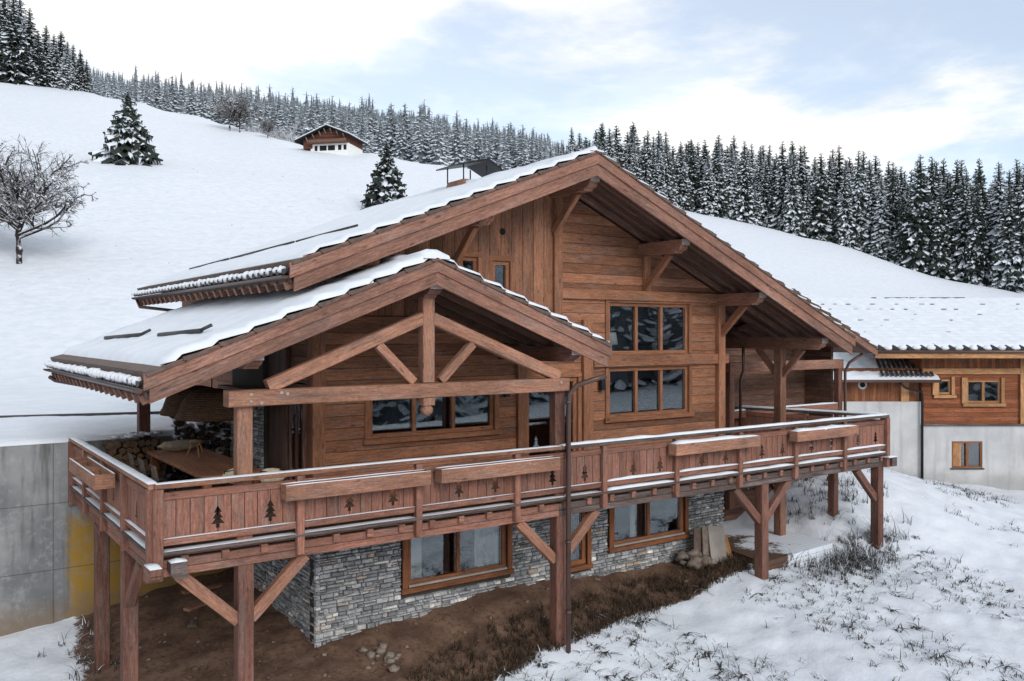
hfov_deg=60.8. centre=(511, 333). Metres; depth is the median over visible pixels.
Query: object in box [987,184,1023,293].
spruce
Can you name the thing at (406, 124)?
spruce
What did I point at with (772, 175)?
spruce
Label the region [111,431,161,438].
snow
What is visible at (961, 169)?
spruce
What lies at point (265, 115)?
spruce
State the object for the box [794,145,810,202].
spruce
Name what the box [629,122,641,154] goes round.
spruce
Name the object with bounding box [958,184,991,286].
spruce
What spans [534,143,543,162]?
spruce
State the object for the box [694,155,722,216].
spruce
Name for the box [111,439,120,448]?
firewood log
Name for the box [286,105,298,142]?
spruce
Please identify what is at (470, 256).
window
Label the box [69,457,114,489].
flower box
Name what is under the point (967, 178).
spruce
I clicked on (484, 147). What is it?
spruce
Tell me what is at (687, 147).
spruce
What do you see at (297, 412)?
side door
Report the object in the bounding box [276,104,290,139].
spruce
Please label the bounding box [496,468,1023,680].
snowy grass
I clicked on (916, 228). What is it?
spruce
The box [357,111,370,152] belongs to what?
spruce
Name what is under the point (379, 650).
stone
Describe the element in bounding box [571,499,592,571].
window
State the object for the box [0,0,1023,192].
sky
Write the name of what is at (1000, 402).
window
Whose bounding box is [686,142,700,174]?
spruce
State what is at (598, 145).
spruce
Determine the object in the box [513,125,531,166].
spruce
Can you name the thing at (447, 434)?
window
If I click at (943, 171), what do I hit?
spruce
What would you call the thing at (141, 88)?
spruce
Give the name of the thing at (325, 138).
hill chalet
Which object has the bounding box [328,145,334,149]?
window
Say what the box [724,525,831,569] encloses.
platform
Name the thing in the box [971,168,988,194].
spruce
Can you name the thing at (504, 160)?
spruce
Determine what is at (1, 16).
spruce
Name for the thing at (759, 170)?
spruce
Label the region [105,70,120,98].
spruce
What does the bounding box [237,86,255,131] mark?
spruce
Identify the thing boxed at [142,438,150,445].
firewood log
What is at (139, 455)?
firewood log
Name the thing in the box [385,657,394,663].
stone
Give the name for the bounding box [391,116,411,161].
spruce
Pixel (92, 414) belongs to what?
kerb
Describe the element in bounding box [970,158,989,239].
spruce
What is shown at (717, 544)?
stone slab
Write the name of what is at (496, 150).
spruce
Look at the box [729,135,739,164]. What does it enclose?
spruce
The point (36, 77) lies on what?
spruce
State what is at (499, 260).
window
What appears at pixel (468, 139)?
spruce
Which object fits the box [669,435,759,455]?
flower box
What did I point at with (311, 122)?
spruce
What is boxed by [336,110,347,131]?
spruce
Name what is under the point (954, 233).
spruce
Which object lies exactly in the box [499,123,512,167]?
spruce
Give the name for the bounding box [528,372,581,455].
glazed door
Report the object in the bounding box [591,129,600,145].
spruce
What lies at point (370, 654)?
stone
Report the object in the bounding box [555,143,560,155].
spruce
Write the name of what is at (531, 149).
spruce
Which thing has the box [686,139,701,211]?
spruce
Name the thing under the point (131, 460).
wire chair
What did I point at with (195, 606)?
plank
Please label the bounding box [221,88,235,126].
spruce
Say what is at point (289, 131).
frosted bush
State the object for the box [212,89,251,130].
bare tree
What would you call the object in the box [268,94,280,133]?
spruce
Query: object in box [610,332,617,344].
table lamp
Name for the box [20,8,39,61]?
spruce
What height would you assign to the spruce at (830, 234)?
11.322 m
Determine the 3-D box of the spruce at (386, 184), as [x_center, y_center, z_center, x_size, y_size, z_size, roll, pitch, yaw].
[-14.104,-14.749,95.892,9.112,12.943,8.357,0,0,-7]
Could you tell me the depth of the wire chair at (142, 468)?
17.02 m
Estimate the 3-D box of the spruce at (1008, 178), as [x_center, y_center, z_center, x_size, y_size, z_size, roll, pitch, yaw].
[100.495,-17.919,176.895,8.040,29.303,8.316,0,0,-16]
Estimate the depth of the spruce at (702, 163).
196.19 m
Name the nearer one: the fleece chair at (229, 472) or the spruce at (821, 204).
the fleece chair at (229, 472)
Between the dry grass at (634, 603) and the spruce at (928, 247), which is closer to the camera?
the dry grass at (634, 603)
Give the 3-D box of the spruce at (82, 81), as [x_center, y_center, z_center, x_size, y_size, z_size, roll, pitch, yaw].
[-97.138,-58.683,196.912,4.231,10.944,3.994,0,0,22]
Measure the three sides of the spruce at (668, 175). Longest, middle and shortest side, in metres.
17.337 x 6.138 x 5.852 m
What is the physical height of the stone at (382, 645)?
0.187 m
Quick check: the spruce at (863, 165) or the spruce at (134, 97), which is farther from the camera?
the spruce at (134, 97)
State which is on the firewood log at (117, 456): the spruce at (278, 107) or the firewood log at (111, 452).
the firewood log at (111, 452)
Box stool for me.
[186,440,203,457]
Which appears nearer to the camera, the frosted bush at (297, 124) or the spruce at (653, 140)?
the frosted bush at (297, 124)
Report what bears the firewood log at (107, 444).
on the firewood log at (111, 452)
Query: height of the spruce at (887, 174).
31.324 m
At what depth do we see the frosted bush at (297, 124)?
188.06 m
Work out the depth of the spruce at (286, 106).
256.15 m
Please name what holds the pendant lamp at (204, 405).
hanging from the chalet at (479, 320)
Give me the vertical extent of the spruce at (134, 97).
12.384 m
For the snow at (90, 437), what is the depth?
18.98 m
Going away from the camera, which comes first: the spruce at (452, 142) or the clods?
the clods
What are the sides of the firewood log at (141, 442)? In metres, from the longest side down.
0.480 x 0.148 x 0.147 m
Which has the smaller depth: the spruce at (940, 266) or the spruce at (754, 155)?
the spruce at (940, 266)
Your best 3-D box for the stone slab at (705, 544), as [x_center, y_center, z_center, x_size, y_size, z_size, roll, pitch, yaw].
[5.092,5.431,22.424,0.480,0.900,0.050,6,-14,-24]
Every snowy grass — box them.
[37,471,934,680]
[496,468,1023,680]
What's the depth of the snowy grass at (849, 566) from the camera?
23.58 m
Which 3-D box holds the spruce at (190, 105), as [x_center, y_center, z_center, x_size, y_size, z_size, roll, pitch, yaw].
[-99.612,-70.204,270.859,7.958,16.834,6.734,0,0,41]
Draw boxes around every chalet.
[43,146,896,680]
[294,124,367,155]
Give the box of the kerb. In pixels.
[0,411,159,417]
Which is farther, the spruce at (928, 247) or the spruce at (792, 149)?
the spruce at (792, 149)
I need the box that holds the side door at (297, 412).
[289,383,306,479]
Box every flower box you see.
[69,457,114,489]
[281,469,430,501]
[435,456,560,483]
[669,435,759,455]
[789,425,858,441]
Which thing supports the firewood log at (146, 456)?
on the firewood log
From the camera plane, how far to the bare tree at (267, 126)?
167.67 m
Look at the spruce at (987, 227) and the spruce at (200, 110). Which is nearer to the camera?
the spruce at (987, 227)
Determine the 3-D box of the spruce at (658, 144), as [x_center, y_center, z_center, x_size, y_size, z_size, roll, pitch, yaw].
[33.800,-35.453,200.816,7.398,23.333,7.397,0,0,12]
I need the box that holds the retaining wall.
[0,432,232,636]
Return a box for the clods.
[85,562,724,680]
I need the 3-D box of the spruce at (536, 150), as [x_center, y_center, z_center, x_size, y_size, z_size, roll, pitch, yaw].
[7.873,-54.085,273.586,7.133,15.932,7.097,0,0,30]
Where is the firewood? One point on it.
(213, 438)
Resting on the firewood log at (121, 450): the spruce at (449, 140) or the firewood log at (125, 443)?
the firewood log at (125, 443)
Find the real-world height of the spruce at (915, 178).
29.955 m
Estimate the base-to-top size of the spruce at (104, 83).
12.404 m
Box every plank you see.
[181,583,222,594]
[183,597,220,611]
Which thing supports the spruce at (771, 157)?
on the ground at (96, 264)
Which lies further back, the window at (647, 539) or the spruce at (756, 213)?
the spruce at (756, 213)
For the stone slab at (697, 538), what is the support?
on the ground at (96, 264)
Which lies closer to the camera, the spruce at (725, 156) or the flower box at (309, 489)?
the flower box at (309, 489)
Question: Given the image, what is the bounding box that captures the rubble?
[675,549,713,569]
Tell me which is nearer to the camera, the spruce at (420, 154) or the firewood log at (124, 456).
the firewood log at (124, 456)
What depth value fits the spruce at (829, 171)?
192.01 m
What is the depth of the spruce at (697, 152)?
237.74 m
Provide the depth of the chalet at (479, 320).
18.07 m
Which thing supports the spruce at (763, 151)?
on the ground at (96, 264)
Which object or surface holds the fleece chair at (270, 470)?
on the chalet at (479, 320)
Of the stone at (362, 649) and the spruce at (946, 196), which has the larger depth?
the spruce at (946, 196)
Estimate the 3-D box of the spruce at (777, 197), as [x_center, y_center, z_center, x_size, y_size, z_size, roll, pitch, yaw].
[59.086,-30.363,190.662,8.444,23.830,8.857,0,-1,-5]
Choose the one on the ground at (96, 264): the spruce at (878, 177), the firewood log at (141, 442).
the spruce at (878, 177)
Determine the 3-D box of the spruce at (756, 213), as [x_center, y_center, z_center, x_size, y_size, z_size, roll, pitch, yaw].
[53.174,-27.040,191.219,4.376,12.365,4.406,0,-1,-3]
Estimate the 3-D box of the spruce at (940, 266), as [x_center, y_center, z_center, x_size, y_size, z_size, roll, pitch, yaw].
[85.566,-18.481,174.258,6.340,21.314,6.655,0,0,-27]
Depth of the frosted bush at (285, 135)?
188.37 m
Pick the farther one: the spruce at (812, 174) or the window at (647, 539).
the spruce at (812, 174)
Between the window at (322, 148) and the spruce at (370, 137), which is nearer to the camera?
the window at (322, 148)
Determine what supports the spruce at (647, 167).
on the ground at (96, 264)
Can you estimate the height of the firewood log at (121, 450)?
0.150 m
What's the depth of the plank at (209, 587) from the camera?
19.65 m
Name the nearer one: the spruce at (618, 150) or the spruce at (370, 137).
the spruce at (618, 150)
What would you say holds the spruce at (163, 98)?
on the ground at (96, 264)
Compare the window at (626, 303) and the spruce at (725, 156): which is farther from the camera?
the spruce at (725, 156)
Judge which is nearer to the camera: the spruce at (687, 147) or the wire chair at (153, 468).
the wire chair at (153, 468)
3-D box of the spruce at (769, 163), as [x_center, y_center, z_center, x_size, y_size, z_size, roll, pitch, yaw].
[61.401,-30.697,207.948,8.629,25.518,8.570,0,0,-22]
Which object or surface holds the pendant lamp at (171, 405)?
hanging from the chalet at (479, 320)
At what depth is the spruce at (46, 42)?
202.78 m
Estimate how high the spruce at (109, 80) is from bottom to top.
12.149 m
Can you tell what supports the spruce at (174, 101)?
on the ground at (96, 264)
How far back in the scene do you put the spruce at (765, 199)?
191.77 m
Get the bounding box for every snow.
[0,429,223,446]
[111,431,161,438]
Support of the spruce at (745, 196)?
on the ground at (96, 264)
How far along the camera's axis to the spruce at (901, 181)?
196.76 m
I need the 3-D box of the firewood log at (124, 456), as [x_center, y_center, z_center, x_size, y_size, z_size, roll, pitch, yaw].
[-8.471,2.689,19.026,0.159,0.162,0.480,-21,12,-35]
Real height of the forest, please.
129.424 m
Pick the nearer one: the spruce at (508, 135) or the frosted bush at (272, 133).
the frosted bush at (272, 133)
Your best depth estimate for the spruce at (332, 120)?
266.95 m
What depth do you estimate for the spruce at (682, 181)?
188.75 m
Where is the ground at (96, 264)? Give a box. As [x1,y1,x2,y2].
[0,82,1023,680]
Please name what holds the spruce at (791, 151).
on the ground at (96, 264)
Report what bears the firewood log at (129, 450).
on the firewood log at (124, 456)
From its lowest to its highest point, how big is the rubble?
0.473 m
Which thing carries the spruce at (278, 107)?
on the ground at (96, 264)
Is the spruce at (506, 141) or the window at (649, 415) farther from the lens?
the spruce at (506, 141)
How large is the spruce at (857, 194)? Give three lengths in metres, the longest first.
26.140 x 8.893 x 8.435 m
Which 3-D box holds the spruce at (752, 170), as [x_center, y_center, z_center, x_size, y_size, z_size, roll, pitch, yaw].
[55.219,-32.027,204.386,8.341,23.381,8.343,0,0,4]
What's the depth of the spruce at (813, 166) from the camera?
211.92 m
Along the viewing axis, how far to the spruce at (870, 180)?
185.29 m
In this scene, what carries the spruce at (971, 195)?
on the ground at (96, 264)
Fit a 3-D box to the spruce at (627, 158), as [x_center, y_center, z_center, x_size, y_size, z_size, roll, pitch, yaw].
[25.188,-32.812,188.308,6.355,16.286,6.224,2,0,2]
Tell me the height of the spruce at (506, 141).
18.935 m
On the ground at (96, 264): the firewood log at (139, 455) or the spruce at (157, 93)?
the spruce at (157, 93)
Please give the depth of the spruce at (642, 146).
206.78 m
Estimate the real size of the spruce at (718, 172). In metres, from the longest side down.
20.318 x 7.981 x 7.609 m
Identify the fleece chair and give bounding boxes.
[217,468,233,514]
[259,468,284,510]
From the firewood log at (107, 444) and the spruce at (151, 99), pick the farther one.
the spruce at (151, 99)
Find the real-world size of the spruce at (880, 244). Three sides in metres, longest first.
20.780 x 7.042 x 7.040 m
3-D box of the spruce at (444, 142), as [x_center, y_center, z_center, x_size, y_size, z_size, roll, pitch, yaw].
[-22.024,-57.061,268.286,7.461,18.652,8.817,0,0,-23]
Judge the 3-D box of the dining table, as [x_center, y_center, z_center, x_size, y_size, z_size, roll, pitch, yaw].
[-6.185,2.922,17.389,1.160,0.785,4.100,0,0,-35]
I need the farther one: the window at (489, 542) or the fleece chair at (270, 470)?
the window at (489, 542)
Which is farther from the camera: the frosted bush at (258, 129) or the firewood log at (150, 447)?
the frosted bush at (258, 129)
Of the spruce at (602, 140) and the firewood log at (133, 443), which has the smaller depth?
the firewood log at (133, 443)
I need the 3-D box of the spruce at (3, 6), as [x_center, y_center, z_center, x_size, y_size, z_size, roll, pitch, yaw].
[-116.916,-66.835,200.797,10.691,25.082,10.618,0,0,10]
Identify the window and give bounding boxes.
[320,146,326,150]
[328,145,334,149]
[363,379,501,444]
[400,509,513,594]
[459,252,482,275]
[489,255,514,292]
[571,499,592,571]
[604,364,693,422]
[605,300,691,354]
[607,496,690,552]
[858,383,866,388]
[932,377,956,397]
[950,441,984,469]
[961,378,1005,406]
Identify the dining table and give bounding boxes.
[147,447,261,488]
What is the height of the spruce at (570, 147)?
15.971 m
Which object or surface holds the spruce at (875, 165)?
on the ground at (96, 264)
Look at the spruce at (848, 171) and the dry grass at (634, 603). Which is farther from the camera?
the spruce at (848, 171)
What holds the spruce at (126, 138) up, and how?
on the ground at (96, 264)
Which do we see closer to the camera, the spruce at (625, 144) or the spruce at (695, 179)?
the spruce at (695, 179)
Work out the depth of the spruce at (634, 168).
182.16 m
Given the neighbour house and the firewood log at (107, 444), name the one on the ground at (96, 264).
the neighbour house
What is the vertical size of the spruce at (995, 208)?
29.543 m
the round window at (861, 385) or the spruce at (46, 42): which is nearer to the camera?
the round window at (861, 385)
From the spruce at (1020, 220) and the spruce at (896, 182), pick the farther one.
the spruce at (896, 182)
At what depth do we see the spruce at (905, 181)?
217.04 m
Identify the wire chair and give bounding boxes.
[127,453,155,476]
[137,458,168,491]
[149,464,182,507]
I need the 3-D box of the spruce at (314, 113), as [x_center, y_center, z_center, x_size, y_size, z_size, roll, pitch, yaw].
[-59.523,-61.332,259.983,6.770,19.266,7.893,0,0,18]
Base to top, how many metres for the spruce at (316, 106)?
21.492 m
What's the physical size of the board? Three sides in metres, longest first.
0.620 x 0.360 x 0.050 m
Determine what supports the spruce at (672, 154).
on the ground at (96, 264)
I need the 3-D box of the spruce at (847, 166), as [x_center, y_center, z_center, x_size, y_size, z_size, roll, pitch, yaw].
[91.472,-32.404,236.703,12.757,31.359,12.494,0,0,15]
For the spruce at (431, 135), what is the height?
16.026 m
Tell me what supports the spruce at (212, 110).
on the ground at (96, 264)
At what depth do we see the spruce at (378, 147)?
260.20 m
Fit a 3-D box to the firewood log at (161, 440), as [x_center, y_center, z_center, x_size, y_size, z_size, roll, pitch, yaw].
[-7.825,2.414,19.442,0.164,0.163,0.480,4,-3,-38]
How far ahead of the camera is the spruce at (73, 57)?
201.78 m
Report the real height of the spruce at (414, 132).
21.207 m
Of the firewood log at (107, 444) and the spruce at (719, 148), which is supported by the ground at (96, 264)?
the spruce at (719, 148)
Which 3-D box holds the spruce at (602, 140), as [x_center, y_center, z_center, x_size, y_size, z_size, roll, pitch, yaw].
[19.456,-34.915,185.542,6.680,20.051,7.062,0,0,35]
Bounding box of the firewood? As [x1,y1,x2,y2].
[165,416,231,480]
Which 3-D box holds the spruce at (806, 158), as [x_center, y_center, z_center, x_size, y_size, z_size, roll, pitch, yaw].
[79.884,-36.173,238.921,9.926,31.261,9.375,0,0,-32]
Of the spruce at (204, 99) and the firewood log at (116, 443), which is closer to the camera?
the firewood log at (116, 443)
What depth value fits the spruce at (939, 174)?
190.63 m
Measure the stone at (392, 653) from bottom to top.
0.174 m
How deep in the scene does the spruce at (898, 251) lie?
179.91 m
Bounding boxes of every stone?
[187,619,197,627]
[358,646,367,652]
[366,650,375,658]
[374,646,385,653]
[379,642,387,648]
[385,651,394,657]
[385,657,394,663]
[388,664,400,672]
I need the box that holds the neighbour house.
[808,297,1023,490]
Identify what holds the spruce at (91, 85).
on the ground at (96, 264)
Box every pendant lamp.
[159,385,212,416]
[175,378,233,421]
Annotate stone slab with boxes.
[693,528,701,551]
[701,526,709,556]
[707,526,726,563]
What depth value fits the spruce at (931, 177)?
183.51 m
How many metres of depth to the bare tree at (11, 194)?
59.81 m
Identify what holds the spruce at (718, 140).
on the ground at (96, 264)
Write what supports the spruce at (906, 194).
on the ground at (96, 264)
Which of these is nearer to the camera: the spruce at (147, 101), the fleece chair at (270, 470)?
the fleece chair at (270, 470)
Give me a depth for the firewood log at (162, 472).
19.23 m
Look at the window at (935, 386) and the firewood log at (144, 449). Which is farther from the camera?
the window at (935, 386)
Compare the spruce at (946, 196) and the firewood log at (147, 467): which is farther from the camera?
the spruce at (946, 196)
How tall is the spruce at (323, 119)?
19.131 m
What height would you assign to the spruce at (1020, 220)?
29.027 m
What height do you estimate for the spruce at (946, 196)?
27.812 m
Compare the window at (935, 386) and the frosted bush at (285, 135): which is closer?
the window at (935, 386)
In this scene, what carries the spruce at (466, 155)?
on the ground at (96, 264)
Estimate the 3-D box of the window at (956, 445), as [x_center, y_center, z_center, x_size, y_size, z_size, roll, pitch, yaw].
[19.797,5.310,37.979,1.460,1.220,0.200,0,0,0]
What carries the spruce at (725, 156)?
on the ground at (96, 264)
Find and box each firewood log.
[103,439,113,448]
[106,448,116,455]
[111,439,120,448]
[113,453,121,460]
[116,447,125,454]
[119,439,129,447]
[122,453,127,460]
[123,447,132,452]
[125,438,137,446]
[131,447,139,453]
[132,438,144,446]
[134,452,143,458]
[136,446,148,452]
[140,452,150,458]
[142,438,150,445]
[143,464,149,470]
[145,444,153,450]
[149,437,158,445]
[155,437,167,444]
[159,470,165,476]
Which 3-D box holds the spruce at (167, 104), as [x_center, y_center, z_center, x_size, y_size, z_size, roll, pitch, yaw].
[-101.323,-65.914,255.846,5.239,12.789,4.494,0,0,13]
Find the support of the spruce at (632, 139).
on the ground at (96, 264)
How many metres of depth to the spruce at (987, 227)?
171.50 m
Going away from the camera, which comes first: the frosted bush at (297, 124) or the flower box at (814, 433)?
the flower box at (814, 433)
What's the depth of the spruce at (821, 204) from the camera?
186.59 m
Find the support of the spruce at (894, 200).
on the ground at (96, 264)
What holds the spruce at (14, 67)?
on the ground at (96, 264)
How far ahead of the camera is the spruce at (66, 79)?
193.43 m
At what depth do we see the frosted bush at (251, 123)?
209.41 m
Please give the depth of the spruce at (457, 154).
258.57 m
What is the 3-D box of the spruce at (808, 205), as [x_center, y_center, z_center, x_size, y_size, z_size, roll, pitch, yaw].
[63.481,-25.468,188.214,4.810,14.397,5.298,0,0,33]
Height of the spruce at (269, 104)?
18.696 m
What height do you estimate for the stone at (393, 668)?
0.169 m
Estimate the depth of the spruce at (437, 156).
252.16 m
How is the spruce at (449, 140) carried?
on the ground at (96, 264)
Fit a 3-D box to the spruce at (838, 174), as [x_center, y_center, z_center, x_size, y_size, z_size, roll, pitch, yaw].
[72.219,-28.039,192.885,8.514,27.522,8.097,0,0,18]
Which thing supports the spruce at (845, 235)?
on the ground at (96, 264)
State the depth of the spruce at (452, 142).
269.13 m
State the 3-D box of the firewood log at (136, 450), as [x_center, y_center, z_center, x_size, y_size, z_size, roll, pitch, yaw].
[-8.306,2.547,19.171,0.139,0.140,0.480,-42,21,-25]
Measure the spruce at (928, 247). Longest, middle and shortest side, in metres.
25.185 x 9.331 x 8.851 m
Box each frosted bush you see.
[243,117,280,136]
[245,117,277,137]
[255,126,295,140]
[266,115,305,141]
[270,125,299,139]
[274,128,299,142]
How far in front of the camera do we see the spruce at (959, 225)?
173.32 m
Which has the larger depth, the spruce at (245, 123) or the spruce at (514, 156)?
the spruce at (514, 156)
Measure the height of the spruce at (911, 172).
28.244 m
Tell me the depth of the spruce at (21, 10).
204.18 m
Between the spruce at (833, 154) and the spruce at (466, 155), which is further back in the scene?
the spruce at (466, 155)
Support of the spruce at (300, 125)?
on the ground at (96, 264)
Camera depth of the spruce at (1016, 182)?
175.33 m
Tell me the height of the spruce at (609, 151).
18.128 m
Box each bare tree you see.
[0,132,99,263]
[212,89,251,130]
[223,92,259,131]
[259,118,275,137]
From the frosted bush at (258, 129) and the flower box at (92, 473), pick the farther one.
the frosted bush at (258, 129)
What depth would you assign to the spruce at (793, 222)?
186.17 m
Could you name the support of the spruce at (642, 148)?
on the ground at (96, 264)
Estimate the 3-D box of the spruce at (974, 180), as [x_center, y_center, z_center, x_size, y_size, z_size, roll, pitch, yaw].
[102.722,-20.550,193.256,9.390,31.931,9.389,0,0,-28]
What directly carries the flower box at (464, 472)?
attached to the chalet at (479, 320)
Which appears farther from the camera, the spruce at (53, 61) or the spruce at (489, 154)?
the spruce at (489, 154)
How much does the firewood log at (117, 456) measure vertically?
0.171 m
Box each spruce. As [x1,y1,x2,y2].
[0,0,10,26]
[0,0,33,85]
[0,2,4,51]
[15,0,26,37]
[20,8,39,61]
[27,31,49,86]
[40,25,50,73]
[43,34,61,87]
[55,41,77,90]
[56,31,65,61]
[70,45,76,83]
[74,49,91,92]
[84,59,93,92]
[88,91,162,166]
[100,72,107,96]
[103,75,116,97]
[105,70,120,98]
[132,84,140,101]
[137,73,145,101]
[139,80,153,106]
[142,74,155,105]
[153,72,162,108]
[157,84,172,110]
[162,89,173,111]
[167,77,181,113]
[182,82,198,114]
[191,86,210,119]
[199,85,213,120]
[208,91,216,121]
[212,88,222,123]
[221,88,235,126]
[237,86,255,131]
[259,100,269,133]
[267,90,275,116]
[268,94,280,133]
[270,91,282,123]
[276,93,290,138]
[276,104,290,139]
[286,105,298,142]
[294,111,305,143]
[301,94,318,133]
[304,97,319,130]
[314,93,321,127]
[318,99,330,126]
[327,104,339,127]
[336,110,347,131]
[351,107,370,150]
[357,106,372,150]
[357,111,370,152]
[360,141,407,209]
[371,119,386,153]
[383,104,398,156]
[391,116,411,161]
[395,104,414,160]
[407,105,430,161]
[410,114,430,163]
[425,124,435,164]
[426,114,450,165]
[440,119,449,165]
[446,117,467,168]
[446,125,460,162]
[447,127,463,164]
[460,119,475,167]
[462,131,471,168]
[479,127,492,158]
[483,138,496,162]
[491,122,501,165]
[496,127,513,169]
[497,125,513,164]
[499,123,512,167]
[509,135,517,168]
[512,130,527,166]
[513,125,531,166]
[528,144,534,164]
[530,138,543,163]
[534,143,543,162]
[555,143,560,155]
[566,127,576,153]
[575,133,583,150]
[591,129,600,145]
[597,122,607,150]
[597,139,602,153]
[603,128,620,166]
[612,126,624,168]
[621,131,630,158]
[623,144,632,171]
[624,129,639,171]
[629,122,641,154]
[629,143,643,181]
[638,136,645,159]
[638,147,644,170]
[640,131,655,190]
[650,136,655,151]
[650,147,668,196]
[653,130,664,167]
[660,140,678,206]
[663,132,670,154]
[668,146,676,167]
[672,141,694,211]
[684,140,695,167]
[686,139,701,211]
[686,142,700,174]
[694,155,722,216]
[695,142,700,170]
[696,139,712,184]
[709,142,732,219]
[712,134,723,156]
[713,142,724,175]
[722,145,729,172]
[723,145,739,220]
[724,144,737,178]
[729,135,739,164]
[732,141,759,225]
[746,149,755,180]
[749,143,757,176]
[749,183,762,225]
[752,151,763,177]
[752,152,767,192]
[756,162,774,227]
[760,145,766,165]
[763,145,773,167]
[764,153,772,178]
[764,158,781,228]
[766,141,790,229]
[779,154,807,237]
[786,141,797,166]
[788,144,797,172]
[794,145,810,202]
[800,183,815,238]
[802,144,810,178]
[804,160,817,202]
[806,153,837,242]
[809,157,817,188]
[825,155,838,226]
[826,149,836,176]
[827,202,836,242]
[832,145,848,219]
[833,166,860,250]
[842,160,852,189]
[846,157,855,183]
[848,150,872,254]
[858,159,878,254]
[860,151,868,186]
[868,178,896,263]
[870,155,888,199]
[875,168,885,197]
[882,161,891,187]
[885,163,901,259]
[886,166,901,219]
[889,196,907,265]
[897,154,936,275]
[897,166,906,206]
[901,184,911,218]
[902,171,908,190]
[903,171,913,209]
[906,160,930,221]
[919,176,937,273]
[925,157,946,215]
[927,190,958,281]
[928,161,945,195]
[938,158,951,183]
[941,174,952,228]
[945,160,961,253]
[946,175,972,281]
[949,228,960,281]
[952,160,968,187]
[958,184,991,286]
[962,169,973,205]
[967,184,975,212]
[969,171,977,191]
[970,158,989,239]
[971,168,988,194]
[982,163,1007,286]
[982,209,993,277]
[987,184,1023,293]
[1002,163,1023,291]
[1003,169,1013,188]
[1005,175,1014,195]
[1009,159,1022,220]
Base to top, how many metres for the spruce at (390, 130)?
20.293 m
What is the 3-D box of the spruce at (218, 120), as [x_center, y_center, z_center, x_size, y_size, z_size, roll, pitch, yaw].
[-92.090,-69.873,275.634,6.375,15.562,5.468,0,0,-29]
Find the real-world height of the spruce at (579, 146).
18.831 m
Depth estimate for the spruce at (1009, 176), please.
201.58 m
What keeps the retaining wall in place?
on the ground at (96, 264)
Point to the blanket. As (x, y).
(178, 445)
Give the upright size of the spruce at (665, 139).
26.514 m
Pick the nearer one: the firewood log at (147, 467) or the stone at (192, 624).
the stone at (192, 624)
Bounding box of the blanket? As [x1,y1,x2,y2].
[157,439,196,450]
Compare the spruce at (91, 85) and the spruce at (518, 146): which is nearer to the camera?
the spruce at (91, 85)
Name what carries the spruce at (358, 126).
on the ground at (96, 264)
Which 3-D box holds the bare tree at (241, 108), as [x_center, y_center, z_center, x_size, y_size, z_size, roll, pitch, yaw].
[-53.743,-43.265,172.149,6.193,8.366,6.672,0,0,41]
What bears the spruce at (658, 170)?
on the ground at (96, 264)
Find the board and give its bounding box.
[725,535,732,557]
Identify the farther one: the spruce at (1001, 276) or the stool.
the spruce at (1001, 276)
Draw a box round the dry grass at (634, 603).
[404,546,753,680]
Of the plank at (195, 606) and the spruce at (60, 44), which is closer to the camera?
the plank at (195, 606)
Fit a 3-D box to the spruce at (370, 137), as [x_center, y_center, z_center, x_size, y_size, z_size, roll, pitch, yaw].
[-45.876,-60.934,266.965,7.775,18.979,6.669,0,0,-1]
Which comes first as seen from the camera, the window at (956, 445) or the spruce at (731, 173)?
the window at (956, 445)
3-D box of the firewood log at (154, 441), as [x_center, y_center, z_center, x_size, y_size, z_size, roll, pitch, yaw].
[-7.991,2.404,19.414,0.189,0.177,0.480,-14,7,-28]
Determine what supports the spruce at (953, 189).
on the ground at (96, 264)
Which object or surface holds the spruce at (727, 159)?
on the ground at (96, 264)
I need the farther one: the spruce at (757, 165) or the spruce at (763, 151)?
the spruce at (763, 151)
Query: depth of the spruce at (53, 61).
194.14 m

